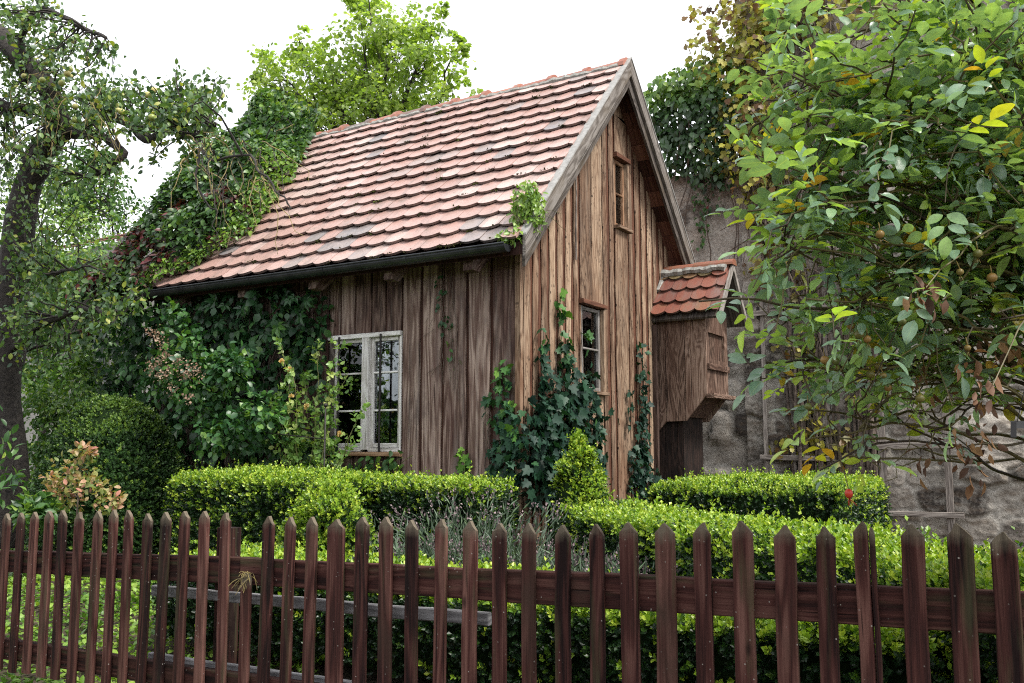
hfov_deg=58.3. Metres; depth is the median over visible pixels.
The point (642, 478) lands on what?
ivy
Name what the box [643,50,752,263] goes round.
wall creeper
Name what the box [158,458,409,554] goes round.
box hedge
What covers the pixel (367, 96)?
maple tree
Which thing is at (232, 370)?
hydrangea
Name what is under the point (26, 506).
rhododendron
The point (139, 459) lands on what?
box ball
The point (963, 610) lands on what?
picket fence
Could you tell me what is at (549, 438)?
ivy
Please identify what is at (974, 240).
rose bush
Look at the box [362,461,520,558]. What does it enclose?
box hedge
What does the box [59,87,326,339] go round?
roof creeper
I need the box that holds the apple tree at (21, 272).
[0,0,308,549]
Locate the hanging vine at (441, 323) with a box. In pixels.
[423,263,460,396]
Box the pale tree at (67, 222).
[0,145,151,474]
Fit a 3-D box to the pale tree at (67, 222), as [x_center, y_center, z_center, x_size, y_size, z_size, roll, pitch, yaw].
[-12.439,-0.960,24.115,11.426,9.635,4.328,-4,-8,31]
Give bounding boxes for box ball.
[22,392,196,553]
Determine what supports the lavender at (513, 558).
on the ground at (347, 673)
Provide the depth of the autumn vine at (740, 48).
12.19 m
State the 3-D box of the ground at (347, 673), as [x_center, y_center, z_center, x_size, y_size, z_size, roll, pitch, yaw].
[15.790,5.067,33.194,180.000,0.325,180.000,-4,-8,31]
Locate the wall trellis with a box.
[750,0,996,533]
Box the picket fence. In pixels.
[0,510,1023,682]
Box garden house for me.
[120,57,746,561]
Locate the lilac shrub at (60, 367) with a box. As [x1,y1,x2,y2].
[21,234,152,406]
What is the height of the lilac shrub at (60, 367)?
4.290 m
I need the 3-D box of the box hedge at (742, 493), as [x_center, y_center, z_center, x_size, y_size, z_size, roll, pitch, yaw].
[2.405,1.640,8.501,1.957,0.998,2.198,-4,-8,31]
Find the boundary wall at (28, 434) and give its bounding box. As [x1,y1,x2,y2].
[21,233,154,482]
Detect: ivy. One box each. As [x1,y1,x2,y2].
[480,288,619,548]
[627,341,665,501]
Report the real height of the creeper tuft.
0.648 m
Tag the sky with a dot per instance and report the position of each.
(514, 42)
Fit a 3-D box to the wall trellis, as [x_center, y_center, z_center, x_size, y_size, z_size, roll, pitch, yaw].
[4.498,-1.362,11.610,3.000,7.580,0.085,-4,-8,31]
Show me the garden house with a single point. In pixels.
(394, 215)
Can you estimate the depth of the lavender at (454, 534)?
6.38 m
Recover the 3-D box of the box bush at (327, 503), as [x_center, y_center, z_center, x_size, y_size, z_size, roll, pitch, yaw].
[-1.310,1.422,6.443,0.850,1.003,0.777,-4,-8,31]
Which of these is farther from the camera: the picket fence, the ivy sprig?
the ivy sprig
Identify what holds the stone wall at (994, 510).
on the ground at (347, 673)
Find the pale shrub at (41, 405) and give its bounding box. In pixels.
[21,349,114,482]
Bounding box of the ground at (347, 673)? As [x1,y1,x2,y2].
[0,543,1022,682]
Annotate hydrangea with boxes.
[136,296,295,470]
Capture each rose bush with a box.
[265,334,370,469]
[699,0,1023,512]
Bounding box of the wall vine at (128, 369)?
[88,284,337,472]
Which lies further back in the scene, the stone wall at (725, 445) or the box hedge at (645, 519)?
the stone wall at (725, 445)
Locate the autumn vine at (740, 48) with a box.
[674,0,905,476]
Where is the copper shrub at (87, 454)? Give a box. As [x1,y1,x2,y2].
[34,440,127,530]
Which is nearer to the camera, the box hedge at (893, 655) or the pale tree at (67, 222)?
the box hedge at (893, 655)
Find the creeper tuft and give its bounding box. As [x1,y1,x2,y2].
[495,180,566,247]
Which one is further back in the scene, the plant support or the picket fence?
the plant support
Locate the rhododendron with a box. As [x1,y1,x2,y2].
[0,406,68,548]
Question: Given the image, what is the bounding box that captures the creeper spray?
[347,450,412,473]
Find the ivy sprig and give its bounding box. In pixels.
[453,447,473,475]
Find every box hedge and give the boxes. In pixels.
[150,536,995,682]
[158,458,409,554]
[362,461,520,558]
[548,485,1023,682]
[645,463,895,531]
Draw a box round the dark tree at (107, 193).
[2,142,147,248]
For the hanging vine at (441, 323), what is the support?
attached to the garden house
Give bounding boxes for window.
[325,330,402,456]
[578,298,609,395]
[613,151,632,233]
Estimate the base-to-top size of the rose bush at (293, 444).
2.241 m
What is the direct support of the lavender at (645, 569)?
on the ground at (347, 673)
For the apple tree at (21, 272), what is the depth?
9.24 m
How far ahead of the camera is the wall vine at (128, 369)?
9.62 m
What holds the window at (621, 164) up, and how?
in the garden house
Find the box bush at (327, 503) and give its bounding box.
[275,473,378,556]
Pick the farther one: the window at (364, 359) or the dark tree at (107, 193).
the dark tree at (107, 193)
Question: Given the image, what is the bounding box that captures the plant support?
[265,403,327,466]
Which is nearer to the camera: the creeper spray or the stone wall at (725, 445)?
the creeper spray
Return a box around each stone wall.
[670,171,747,475]
[735,0,1023,546]
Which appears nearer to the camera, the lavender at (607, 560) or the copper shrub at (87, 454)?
the lavender at (607, 560)
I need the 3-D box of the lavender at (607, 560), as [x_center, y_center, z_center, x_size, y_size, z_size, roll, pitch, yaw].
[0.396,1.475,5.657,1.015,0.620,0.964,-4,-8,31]
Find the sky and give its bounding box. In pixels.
[0,0,738,250]
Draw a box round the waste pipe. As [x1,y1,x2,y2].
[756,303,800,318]
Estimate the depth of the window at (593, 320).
9.32 m
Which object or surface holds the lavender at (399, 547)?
on the ground at (347, 673)
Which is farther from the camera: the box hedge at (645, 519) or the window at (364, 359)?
the window at (364, 359)
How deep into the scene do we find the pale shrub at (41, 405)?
10.73 m
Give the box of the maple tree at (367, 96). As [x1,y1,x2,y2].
[236,0,483,134]
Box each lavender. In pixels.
[351,524,491,565]
[368,483,567,566]
[448,526,588,570]
[507,529,648,572]
[580,551,678,573]
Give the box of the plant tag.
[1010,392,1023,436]
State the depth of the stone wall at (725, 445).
12.59 m
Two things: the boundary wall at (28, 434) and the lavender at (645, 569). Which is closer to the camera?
the lavender at (645, 569)

